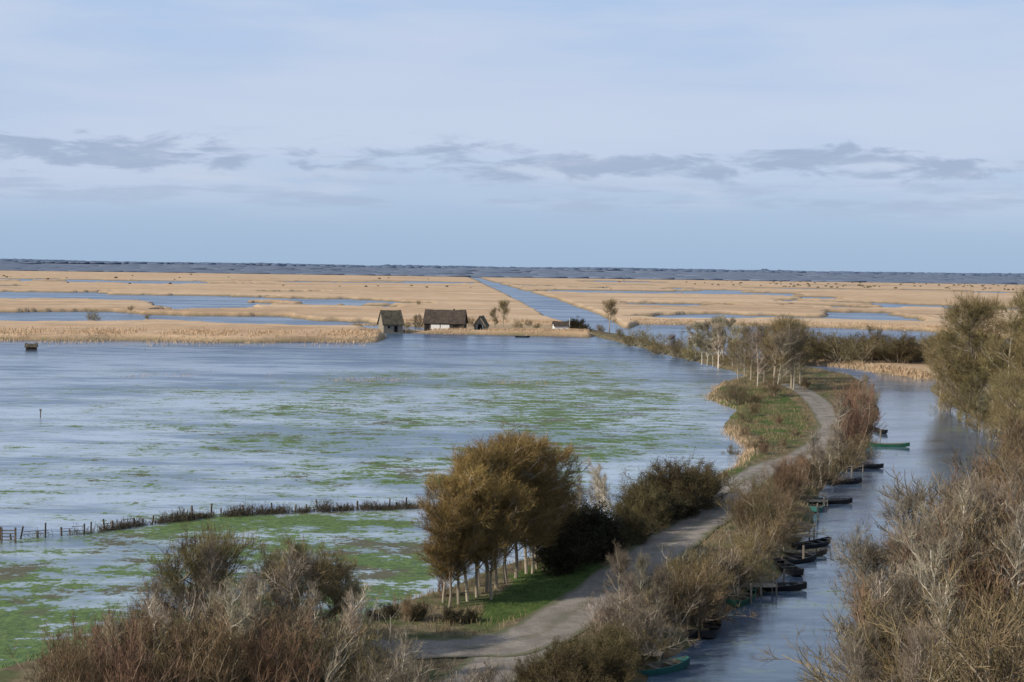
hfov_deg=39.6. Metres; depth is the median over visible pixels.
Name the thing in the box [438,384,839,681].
gravel road
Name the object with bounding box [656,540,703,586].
alder shrub
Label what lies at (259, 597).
willow shrub
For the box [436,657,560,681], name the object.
hawthorn shrub
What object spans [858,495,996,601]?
blackthorn shrub
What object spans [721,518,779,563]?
willow shrub
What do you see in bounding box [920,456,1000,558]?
ash tree
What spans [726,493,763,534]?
blackthorn shrub
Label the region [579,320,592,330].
evergreen bush
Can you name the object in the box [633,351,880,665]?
mooring posts
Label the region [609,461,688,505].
ivy bush
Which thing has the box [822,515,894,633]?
ash tree
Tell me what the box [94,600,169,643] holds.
alder shrub
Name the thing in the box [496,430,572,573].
poplar tree
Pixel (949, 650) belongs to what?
blackthorn shrub
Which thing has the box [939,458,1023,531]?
dogwood shrub
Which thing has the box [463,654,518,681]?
alder shrub
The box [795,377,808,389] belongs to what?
dogwood shrub
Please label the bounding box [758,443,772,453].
dogwood shrub
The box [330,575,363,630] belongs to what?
ash tree
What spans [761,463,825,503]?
blackthorn shrub
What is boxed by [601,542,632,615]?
ash tree
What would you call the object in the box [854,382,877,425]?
ash tree
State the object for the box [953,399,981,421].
willow shrub
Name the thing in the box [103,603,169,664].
dogwood shrub
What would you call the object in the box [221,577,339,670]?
blackthorn shrub
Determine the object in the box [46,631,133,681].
dogwood shrub
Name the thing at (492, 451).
poplar tree
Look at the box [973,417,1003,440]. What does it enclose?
willow shrub
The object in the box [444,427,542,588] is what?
poplar tree
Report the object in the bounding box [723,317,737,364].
birch tree
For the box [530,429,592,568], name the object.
poplar tree
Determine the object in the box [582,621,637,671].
ivy bush
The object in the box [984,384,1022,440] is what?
willow tree
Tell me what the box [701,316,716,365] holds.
birch tree
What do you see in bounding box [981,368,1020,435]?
willow tree
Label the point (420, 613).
evergreen bush
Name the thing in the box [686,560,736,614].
willow shrub
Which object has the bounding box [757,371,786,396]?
blackthorn shrub
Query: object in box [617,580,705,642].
hawthorn shrub
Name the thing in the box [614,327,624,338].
willow shrub
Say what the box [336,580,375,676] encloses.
bare tree
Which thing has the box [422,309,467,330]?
reed barn
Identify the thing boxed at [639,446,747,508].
bush
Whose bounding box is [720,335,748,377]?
willow tree
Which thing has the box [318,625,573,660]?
gravel track
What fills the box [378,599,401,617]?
evergreen bush
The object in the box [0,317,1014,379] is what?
reed bed
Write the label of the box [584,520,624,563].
evergreen bush
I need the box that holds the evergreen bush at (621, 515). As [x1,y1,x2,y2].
[610,508,631,545]
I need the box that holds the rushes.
[107,372,759,466]
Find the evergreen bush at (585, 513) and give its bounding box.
[562,498,624,537]
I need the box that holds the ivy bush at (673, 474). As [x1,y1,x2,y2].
[643,458,710,510]
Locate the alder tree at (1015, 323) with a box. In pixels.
[977,289,1023,389]
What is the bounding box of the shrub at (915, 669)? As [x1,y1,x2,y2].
[868,604,957,681]
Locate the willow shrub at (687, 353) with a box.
[678,339,700,360]
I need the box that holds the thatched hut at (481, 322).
[473,315,489,329]
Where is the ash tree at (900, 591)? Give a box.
[844,555,933,681]
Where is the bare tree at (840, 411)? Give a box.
[827,393,851,438]
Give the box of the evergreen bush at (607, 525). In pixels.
[558,491,625,548]
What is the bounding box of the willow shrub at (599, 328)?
[593,325,604,333]
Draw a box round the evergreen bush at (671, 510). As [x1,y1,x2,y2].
[614,483,693,526]
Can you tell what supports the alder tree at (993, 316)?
on the ground at (474, 301)
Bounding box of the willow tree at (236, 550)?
[185,520,271,617]
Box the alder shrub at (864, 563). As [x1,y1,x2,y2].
[826,500,958,621]
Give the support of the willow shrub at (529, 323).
on the ground at (474, 301)
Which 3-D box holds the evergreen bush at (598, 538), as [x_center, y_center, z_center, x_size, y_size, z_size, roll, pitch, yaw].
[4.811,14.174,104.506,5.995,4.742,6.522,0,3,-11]
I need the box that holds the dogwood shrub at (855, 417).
[827,378,887,456]
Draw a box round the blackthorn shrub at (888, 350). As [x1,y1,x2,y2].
[864,336,904,360]
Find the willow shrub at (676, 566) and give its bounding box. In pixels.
[650,546,710,595]
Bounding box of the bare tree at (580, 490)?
[571,473,594,511]
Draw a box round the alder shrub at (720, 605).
[697,570,733,617]
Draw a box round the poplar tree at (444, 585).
[417,506,473,602]
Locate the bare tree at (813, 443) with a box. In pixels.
[805,423,822,472]
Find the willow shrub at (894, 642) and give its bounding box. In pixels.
[822,564,1023,681]
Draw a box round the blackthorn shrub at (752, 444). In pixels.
[742,437,760,449]
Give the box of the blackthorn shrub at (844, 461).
[821,438,866,471]
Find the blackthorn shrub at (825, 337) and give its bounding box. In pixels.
[815,332,859,360]
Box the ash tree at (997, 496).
[959,458,1023,550]
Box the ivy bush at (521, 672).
[510,651,548,681]
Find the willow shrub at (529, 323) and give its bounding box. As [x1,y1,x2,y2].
[523,318,532,325]
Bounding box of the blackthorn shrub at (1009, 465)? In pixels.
[962,441,1022,488]
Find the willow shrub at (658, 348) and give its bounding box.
[646,336,666,354]
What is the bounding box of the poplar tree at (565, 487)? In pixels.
[499,424,585,577]
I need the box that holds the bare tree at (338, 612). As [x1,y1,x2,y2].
[321,552,353,647]
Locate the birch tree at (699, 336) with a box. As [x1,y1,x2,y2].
[691,321,707,364]
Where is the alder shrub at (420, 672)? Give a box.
[383,640,447,681]
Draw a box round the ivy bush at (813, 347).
[790,334,822,365]
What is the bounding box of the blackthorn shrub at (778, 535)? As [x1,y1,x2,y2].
[743,508,793,550]
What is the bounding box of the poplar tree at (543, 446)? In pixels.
[487,422,572,583]
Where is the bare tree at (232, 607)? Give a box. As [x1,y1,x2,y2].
[200,576,257,668]
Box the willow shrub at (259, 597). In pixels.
[156,584,305,681]
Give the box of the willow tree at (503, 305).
[496,300,509,328]
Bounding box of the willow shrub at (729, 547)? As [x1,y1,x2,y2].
[696,535,761,589]
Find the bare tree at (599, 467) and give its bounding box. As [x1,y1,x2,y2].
[583,457,607,510]
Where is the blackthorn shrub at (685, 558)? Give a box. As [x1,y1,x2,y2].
[651,552,726,592]
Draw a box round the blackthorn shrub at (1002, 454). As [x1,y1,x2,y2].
[964,432,1023,485]
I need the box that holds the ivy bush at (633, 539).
[601,515,643,549]
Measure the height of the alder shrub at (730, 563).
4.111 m
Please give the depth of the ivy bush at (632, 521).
111.80 m
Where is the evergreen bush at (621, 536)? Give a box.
[576,511,629,552]
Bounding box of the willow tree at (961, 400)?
[947,353,988,418]
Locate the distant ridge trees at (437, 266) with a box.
[0,259,1023,276]
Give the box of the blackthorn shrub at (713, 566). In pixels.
[667,546,744,581]
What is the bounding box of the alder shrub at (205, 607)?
[163,576,272,677]
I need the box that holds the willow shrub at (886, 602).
[849,550,978,670]
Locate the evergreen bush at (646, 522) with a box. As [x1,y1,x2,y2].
[613,507,660,538]
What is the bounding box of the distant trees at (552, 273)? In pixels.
[0,261,1023,283]
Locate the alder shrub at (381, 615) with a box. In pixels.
[340,579,401,670]
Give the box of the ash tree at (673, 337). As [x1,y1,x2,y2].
[668,333,677,357]
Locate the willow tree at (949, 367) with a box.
[935,360,964,407]
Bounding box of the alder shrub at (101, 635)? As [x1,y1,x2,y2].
[70,602,132,677]
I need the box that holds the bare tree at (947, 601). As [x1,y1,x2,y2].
[899,551,983,681]
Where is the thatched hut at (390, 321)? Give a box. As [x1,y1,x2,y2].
[377,310,404,333]
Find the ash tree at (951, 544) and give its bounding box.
[899,503,993,614]
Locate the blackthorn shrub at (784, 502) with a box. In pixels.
[747,485,808,532]
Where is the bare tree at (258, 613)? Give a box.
[236,598,275,675]
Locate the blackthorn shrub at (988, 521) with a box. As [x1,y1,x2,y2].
[822,483,1023,646]
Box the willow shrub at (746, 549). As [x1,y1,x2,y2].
[726,525,775,581]
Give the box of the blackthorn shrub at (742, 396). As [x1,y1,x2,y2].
[719,384,755,404]
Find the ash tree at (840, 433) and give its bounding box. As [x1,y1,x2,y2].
[830,426,852,467]
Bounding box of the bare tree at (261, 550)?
[254,534,290,604]
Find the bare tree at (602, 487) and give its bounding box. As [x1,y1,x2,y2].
[590,466,614,510]
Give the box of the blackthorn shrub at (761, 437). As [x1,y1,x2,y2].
[754,436,769,444]
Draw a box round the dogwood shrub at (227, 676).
[163,594,295,681]
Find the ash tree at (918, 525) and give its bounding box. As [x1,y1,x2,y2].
[868,500,967,613]
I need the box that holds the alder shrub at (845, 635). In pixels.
[810,557,918,668]
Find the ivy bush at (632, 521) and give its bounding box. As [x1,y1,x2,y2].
[600,498,669,544]
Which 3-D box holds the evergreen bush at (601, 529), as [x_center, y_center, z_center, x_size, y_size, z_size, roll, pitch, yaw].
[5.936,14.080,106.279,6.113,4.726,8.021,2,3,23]
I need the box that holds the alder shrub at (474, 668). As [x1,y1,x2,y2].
[441,651,500,681]
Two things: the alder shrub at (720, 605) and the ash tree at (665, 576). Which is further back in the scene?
the alder shrub at (720, 605)
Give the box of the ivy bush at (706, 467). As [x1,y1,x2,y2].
[686,457,722,503]
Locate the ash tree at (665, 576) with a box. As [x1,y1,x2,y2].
[650,557,676,621]
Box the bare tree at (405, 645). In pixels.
[388,620,428,681]
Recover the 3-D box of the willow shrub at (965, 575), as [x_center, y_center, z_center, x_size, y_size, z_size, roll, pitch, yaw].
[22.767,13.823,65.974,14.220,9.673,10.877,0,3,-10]
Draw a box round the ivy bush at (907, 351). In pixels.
[872,334,921,363]
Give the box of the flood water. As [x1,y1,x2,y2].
[0,277,1016,681]
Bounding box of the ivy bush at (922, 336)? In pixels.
[915,330,936,360]
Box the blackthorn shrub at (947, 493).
[872,446,1023,598]
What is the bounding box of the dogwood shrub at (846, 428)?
[826,413,862,455]
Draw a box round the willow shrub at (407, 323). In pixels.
[403,318,411,327]
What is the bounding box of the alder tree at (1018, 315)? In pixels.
[1004,284,1023,367]
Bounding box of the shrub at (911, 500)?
[860,468,931,570]
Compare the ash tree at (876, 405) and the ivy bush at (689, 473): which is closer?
the ivy bush at (689, 473)
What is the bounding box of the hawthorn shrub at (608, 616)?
[578,584,668,642]
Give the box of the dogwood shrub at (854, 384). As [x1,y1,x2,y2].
[841,376,879,412]
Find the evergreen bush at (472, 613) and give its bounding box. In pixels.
[454,607,483,623]
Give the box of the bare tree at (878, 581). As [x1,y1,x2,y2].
[857,559,913,665]
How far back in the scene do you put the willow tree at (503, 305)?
530.60 m
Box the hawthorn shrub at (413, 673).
[374,653,463,681]
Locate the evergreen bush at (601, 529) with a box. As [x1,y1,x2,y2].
[562,496,621,562]
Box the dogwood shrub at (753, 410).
[745,402,761,415]
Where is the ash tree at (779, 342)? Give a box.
[769,319,804,387]
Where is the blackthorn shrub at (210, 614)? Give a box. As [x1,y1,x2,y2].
[102,597,257,681]
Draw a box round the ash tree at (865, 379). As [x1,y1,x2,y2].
[856,369,882,397]
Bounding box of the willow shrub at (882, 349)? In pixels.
[865,328,923,361]
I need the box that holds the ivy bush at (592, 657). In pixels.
[569,638,633,681]
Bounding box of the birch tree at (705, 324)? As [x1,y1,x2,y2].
[699,318,711,365]
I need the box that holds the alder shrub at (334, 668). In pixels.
[299,605,367,681]
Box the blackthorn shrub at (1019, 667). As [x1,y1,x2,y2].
[902,575,1023,681]
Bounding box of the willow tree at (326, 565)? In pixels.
[264,533,361,634]
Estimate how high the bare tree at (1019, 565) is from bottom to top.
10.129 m
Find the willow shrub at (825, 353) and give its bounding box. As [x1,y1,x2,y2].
[816,327,865,363]
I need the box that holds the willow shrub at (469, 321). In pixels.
[467,316,475,325]
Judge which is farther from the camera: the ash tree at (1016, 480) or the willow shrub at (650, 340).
the willow shrub at (650, 340)
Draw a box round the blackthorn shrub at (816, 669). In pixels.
[745,594,980,681]
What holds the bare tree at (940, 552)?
on the ground at (474, 301)
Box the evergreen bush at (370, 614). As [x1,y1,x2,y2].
[364,606,385,620]
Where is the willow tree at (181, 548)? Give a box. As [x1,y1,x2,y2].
[144,519,238,631]
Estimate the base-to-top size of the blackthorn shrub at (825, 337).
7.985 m
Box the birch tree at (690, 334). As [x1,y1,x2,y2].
[685,324,694,346]
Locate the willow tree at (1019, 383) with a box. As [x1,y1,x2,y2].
[986,363,1023,431]
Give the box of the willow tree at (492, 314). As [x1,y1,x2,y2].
[489,307,498,324]
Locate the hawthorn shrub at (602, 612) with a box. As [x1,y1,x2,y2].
[575,591,648,635]
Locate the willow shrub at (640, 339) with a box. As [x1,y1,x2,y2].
[625,324,653,346]
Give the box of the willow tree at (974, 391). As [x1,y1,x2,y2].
[957,366,991,428]
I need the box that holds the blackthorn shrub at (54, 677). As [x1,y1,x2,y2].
[1,634,105,681]
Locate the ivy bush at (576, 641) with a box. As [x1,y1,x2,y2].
[544,625,645,680]
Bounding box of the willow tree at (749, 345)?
[728,319,766,379]
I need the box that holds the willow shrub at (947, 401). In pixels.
[929,389,956,411]
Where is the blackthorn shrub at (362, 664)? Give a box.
[324,640,405,681]
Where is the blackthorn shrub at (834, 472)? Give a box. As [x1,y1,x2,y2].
[815,457,850,485]
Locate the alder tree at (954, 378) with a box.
[931,297,975,411]
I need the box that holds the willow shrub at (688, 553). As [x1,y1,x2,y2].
[687,539,732,587]
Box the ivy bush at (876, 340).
[856,332,893,358]
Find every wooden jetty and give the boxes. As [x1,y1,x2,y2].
[637,646,664,660]
[740,579,777,595]
[777,521,815,539]
[806,497,827,507]
[844,464,863,471]
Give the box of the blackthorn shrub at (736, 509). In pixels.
[723,494,749,520]
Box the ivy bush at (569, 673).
[515,635,615,681]
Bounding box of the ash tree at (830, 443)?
[816,433,840,468]
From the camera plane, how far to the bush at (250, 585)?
73.01 m
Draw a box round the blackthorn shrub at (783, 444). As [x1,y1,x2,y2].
[775,436,788,447]
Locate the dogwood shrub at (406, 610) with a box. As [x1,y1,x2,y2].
[391,592,426,621]
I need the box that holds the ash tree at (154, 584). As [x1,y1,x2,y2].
[134,567,183,630]
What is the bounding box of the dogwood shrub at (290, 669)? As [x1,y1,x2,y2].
[229,611,329,681]
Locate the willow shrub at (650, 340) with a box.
[638,330,666,350]
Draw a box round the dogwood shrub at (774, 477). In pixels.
[759,455,802,491]
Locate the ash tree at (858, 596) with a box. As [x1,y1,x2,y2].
[838,564,881,640]
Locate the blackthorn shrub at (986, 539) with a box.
[833,511,1022,668]
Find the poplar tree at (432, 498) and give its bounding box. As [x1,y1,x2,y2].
[416,469,483,594]
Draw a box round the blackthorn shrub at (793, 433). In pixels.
[786,425,806,436]
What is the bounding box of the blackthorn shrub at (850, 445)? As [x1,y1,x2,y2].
[827,431,882,463]
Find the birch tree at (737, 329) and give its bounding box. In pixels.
[731,324,742,362]
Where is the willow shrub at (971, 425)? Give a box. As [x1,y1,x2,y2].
[958,404,994,431]
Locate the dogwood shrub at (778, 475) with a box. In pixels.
[770,460,803,498]
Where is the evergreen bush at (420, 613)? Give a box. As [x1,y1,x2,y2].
[405,600,429,621]
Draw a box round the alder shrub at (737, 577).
[699,528,754,595]
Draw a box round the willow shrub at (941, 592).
[872,536,994,632]
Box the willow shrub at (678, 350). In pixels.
[656,328,694,358]
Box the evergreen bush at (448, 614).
[440,604,471,624]
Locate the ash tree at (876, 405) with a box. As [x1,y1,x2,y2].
[869,396,881,419]
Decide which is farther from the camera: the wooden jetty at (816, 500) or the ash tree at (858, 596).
the wooden jetty at (816, 500)
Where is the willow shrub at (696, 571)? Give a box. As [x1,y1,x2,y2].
[650,556,735,629]
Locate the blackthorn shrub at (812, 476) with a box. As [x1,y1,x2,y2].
[784,452,852,490]
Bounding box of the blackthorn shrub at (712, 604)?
[653,564,761,626]
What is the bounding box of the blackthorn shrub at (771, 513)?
[713,475,830,545]
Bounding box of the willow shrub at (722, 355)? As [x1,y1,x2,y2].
[705,350,728,366]
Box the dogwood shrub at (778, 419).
[769,415,784,424]
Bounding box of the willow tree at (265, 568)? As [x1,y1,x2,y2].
[243,543,307,624]
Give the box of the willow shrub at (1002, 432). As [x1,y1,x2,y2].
[994,415,1012,446]
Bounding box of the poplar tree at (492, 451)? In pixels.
[443,433,538,592]
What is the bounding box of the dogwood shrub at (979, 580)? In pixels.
[909,545,1023,671]
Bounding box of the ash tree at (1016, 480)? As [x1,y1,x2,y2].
[977,443,1023,545]
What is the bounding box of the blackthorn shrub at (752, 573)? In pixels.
[728,553,776,589]
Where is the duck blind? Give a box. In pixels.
[25,343,37,350]
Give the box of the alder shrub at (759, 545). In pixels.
[717,519,769,570]
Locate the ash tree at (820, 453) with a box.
[809,443,826,483]
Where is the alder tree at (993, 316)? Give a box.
[951,287,1015,408]
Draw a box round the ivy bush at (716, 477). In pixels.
[700,466,731,496]
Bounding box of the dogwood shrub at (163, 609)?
[126,593,197,644]
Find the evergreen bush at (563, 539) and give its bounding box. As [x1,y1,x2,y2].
[523,523,610,575]
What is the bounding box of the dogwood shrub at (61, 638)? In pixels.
[32,618,114,681]
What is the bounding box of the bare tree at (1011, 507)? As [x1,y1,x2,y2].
[982,493,1023,593]
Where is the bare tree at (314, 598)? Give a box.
[296,577,332,639]
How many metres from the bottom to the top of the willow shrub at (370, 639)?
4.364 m
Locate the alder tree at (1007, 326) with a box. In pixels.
[982,287,1023,406]
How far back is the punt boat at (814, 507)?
133.32 m
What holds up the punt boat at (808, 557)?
on the flood water
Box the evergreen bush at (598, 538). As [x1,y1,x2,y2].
[545,504,612,559]
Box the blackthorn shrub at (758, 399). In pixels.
[747,391,766,403]
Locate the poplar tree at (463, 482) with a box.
[421,461,502,601]
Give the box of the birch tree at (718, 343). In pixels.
[708,322,726,367]
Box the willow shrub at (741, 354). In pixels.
[725,337,770,366]
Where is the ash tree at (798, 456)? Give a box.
[794,450,809,476]
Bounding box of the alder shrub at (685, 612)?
[670,561,710,625]
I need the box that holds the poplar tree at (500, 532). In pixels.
[468,465,538,599]
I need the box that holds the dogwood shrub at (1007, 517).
[897,458,1023,585]
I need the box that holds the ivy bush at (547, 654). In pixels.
[523,634,573,681]
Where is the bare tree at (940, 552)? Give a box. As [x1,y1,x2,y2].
[888,518,962,661]
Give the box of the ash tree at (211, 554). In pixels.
[166,527,242,636]
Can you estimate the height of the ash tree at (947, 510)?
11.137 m
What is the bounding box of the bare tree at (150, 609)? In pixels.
[139,593,175,667]
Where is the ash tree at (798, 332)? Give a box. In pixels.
[783,320,815,389]
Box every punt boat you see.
[633,656,689,675]
[683,629,697,638]
[698,615,721,637]
[725,587,756,606]
[762,581,806,590]
[772,552,816,563]
[776,558,803,575]
[780,547,826,556]
[790,536,830,549]
[809,502,823,511]
[813,497,852,503]
[823,477,861,484]
[847,463,883,468]
[868,442,909,446]
[872,426,887,432]
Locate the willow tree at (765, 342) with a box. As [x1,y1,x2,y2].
[757,312,803,385]
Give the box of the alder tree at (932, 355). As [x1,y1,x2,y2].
[921,324,956,389]
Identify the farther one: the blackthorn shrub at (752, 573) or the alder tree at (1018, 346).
the alder tree at (1018, 346)
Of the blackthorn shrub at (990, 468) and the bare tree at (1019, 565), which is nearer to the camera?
the bare tree at (1019, 565)
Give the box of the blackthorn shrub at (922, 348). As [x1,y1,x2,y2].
[911,334,939,363]
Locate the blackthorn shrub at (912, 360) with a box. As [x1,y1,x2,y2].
[882,336,936,362]
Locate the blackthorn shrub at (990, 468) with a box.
[879,450,1023,541]
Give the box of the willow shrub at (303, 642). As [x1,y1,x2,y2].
[257,607,377,681]
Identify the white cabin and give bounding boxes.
[552,318,569,328]
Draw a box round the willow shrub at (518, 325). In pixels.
[512,318,523,327]
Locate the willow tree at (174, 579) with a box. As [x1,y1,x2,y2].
[126,544,215,627]
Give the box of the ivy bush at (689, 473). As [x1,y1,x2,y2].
[630,459,719,509]
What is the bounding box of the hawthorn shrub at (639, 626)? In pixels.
[613,600,700,659]
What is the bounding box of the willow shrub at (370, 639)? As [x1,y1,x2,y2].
[320,612,399,678]
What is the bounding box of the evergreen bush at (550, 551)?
[528,529,582,575]
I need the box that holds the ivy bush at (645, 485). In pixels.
[604,476,654,506]
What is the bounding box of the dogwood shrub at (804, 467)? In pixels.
[776,450,815,492]
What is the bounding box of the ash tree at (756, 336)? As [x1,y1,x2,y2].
[743,323,781,385]
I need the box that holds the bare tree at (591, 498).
[584,483,603,511]
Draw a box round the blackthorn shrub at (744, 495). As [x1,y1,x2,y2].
[724,481,779,516]
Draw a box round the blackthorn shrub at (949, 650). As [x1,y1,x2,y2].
[793,582,1023,681]
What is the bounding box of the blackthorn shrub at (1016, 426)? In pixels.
[971,403,1023,474]
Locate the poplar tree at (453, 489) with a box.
[435,446,493,586]
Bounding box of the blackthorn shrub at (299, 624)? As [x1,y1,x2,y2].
[216,594,371,681]
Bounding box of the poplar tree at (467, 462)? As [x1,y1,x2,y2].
[438,445,520,597]
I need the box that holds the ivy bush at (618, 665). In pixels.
[585,634,645,681]
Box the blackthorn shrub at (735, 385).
[717,384,739,397]
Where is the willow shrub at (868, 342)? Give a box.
[855,332,899,360]
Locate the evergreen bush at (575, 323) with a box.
[568,315,584,328]
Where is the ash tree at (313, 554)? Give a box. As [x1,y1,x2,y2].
[304,539,327,649]
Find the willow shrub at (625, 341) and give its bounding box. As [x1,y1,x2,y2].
[617,333,639,346]
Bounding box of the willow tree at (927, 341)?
[915,329,957,401]
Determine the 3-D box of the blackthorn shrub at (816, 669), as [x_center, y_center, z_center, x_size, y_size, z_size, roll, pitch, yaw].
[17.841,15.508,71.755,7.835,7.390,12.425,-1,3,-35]
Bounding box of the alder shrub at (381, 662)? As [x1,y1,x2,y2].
[348,636,412,681]
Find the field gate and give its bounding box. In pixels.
[0,527,15,542]
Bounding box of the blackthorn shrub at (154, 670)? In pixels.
[45,610,247,681]
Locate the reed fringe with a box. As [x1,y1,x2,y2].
[347,318,594,336]
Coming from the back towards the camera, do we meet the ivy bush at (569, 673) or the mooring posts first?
the mooring posts
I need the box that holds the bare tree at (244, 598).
[232,580,271,680]
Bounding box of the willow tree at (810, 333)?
[787,326,821,383]
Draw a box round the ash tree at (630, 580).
[618,565,646,625]
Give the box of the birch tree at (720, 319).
[710,313,729,358]
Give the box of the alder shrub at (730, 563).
[703,535,744,596]
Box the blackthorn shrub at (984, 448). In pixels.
[972,409,1023,467]
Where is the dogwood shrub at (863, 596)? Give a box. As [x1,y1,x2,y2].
[846,559,999,680]
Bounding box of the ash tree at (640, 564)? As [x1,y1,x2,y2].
[621,548,652,616]
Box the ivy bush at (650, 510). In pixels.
[630,498,673,531]
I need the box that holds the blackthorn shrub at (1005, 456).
[940,430,1023,504]
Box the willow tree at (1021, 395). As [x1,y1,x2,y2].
[1011,387,1023,447]
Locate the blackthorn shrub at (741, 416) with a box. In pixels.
[736,412,757,421]
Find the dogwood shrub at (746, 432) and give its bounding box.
[736,425,751,436]
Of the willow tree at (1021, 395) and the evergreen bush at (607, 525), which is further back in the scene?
the willow tree at (1021, 395)
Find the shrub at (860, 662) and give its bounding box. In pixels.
[824,623,883,681]
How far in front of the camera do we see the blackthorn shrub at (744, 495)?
122.96 m
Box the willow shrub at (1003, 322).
[994,316,1016,330]
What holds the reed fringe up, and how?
on the ground at (474, 301)
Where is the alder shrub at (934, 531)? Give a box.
[900,483,1003,597]
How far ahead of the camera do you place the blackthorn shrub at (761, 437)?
176.95 m
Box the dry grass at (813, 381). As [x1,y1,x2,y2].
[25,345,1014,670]
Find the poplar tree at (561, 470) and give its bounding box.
[537,450,585,532]
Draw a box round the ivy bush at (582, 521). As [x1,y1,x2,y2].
[540,503,597,556]
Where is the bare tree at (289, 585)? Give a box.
[258,542,315,634]
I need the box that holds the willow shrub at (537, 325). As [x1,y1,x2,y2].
[533,322,541,328]
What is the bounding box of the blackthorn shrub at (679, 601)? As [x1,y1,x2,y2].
[618,562,712,624]
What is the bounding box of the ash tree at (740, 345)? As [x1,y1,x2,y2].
[727,328,751,376]
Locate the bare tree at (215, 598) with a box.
[192,578,233,642]
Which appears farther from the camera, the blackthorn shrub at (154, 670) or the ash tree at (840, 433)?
the ash tree at (840, 433)
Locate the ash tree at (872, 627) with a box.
[856,600,901,669]
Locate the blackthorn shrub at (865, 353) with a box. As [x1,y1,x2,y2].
[832,336,883,363]
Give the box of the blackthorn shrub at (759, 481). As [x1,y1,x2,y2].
[732,472,787,506]
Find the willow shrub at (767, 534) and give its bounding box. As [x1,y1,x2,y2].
[739,518,775,550]
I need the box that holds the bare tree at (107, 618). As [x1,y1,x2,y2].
[94,609,125,675]
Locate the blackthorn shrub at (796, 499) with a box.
[773,483,804,515]
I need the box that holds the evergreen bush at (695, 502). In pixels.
[661,474,703,516]
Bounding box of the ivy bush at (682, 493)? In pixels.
[644,478,701,519]
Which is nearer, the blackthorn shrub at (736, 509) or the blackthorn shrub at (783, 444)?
the blackthorn shrub at (736, 509)
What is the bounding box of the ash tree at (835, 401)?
[830,388,858,431]
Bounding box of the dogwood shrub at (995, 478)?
[979,458,1022,511]
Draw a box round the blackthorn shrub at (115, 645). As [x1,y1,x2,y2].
[86,626,162,678]
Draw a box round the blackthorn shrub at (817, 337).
[808,330,827,357]
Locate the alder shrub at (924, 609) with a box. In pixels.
[899,546,1023,671]
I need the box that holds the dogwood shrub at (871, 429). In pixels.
[853,416,877,452]
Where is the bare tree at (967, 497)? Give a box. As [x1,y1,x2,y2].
[914,480,997,576]
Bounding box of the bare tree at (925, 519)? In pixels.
[890,498,965,616]
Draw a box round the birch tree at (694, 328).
[691,322,701,357]
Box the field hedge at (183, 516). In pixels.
[22,496,420,537]
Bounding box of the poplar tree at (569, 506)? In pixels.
[519,463,583,573]
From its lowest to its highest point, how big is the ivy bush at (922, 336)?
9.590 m
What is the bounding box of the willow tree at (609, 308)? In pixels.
[602,297,618,332]
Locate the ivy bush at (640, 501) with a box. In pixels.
[609,478,672,521]
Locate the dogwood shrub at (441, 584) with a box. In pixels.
[437,577,452,595]
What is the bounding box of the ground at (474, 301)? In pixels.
[0,263,1023,681]
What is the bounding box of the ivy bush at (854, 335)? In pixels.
[840,331,869,359]
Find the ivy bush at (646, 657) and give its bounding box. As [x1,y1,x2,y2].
[587,610,678,672]
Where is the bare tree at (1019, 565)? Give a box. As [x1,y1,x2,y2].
[981,505,1023,623]
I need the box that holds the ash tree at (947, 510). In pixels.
[920,463,1004,552]
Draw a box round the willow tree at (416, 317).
[411,313,422,326]
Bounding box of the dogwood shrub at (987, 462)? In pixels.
[971,443,1023,477]
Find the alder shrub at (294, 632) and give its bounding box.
[241,586,344,681]
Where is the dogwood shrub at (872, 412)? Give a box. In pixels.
[846,382,879,437]
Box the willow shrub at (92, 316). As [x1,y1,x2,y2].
[85,308,102,320]
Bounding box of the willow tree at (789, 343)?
[763,315,800,378]
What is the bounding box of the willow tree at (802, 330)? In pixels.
[774,313,809,388]
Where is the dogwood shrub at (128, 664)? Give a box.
[77,616,197,681]
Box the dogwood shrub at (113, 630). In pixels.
[85,587,187,678]
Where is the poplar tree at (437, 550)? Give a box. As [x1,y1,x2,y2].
[408,491,482,606]
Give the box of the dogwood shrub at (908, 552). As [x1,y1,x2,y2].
[884,518,1017,622]
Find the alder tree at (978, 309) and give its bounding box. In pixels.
[934,290,1004,417]
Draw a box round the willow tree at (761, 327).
[740,318,784,382]
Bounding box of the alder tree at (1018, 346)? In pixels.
[982,285,1023,382]
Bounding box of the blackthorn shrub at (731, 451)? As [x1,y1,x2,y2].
[720,444,740,454]
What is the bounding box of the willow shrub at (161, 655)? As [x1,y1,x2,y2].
[126,617,253,681]
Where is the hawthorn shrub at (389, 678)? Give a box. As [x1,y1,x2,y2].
[328,642,424,681]
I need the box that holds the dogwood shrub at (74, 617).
[66,603,151,681]
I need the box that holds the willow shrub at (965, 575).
[837,533,1023,681]
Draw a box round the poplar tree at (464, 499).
[408,476,493,603]
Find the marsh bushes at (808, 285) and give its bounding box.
[2,274,1013,289]
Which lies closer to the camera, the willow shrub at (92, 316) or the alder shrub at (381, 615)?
the alder shrub at (381, 615)
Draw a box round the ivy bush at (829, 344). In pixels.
[813,329,859,359]
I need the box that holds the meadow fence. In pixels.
[0,497,406,539]
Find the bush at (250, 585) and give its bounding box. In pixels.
[223,566,293,676]
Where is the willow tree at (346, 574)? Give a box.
[313,549,368,648]
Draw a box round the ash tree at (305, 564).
[273,532,323,636]
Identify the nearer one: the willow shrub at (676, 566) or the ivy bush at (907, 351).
the willow shrub at (676, 566)
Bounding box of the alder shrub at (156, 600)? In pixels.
[132,579,241,678]
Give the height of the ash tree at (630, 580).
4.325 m
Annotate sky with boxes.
[0,0,1023,273]
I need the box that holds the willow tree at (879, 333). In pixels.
[860,325,887,360]
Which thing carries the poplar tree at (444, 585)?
on the ground at (474, 301)

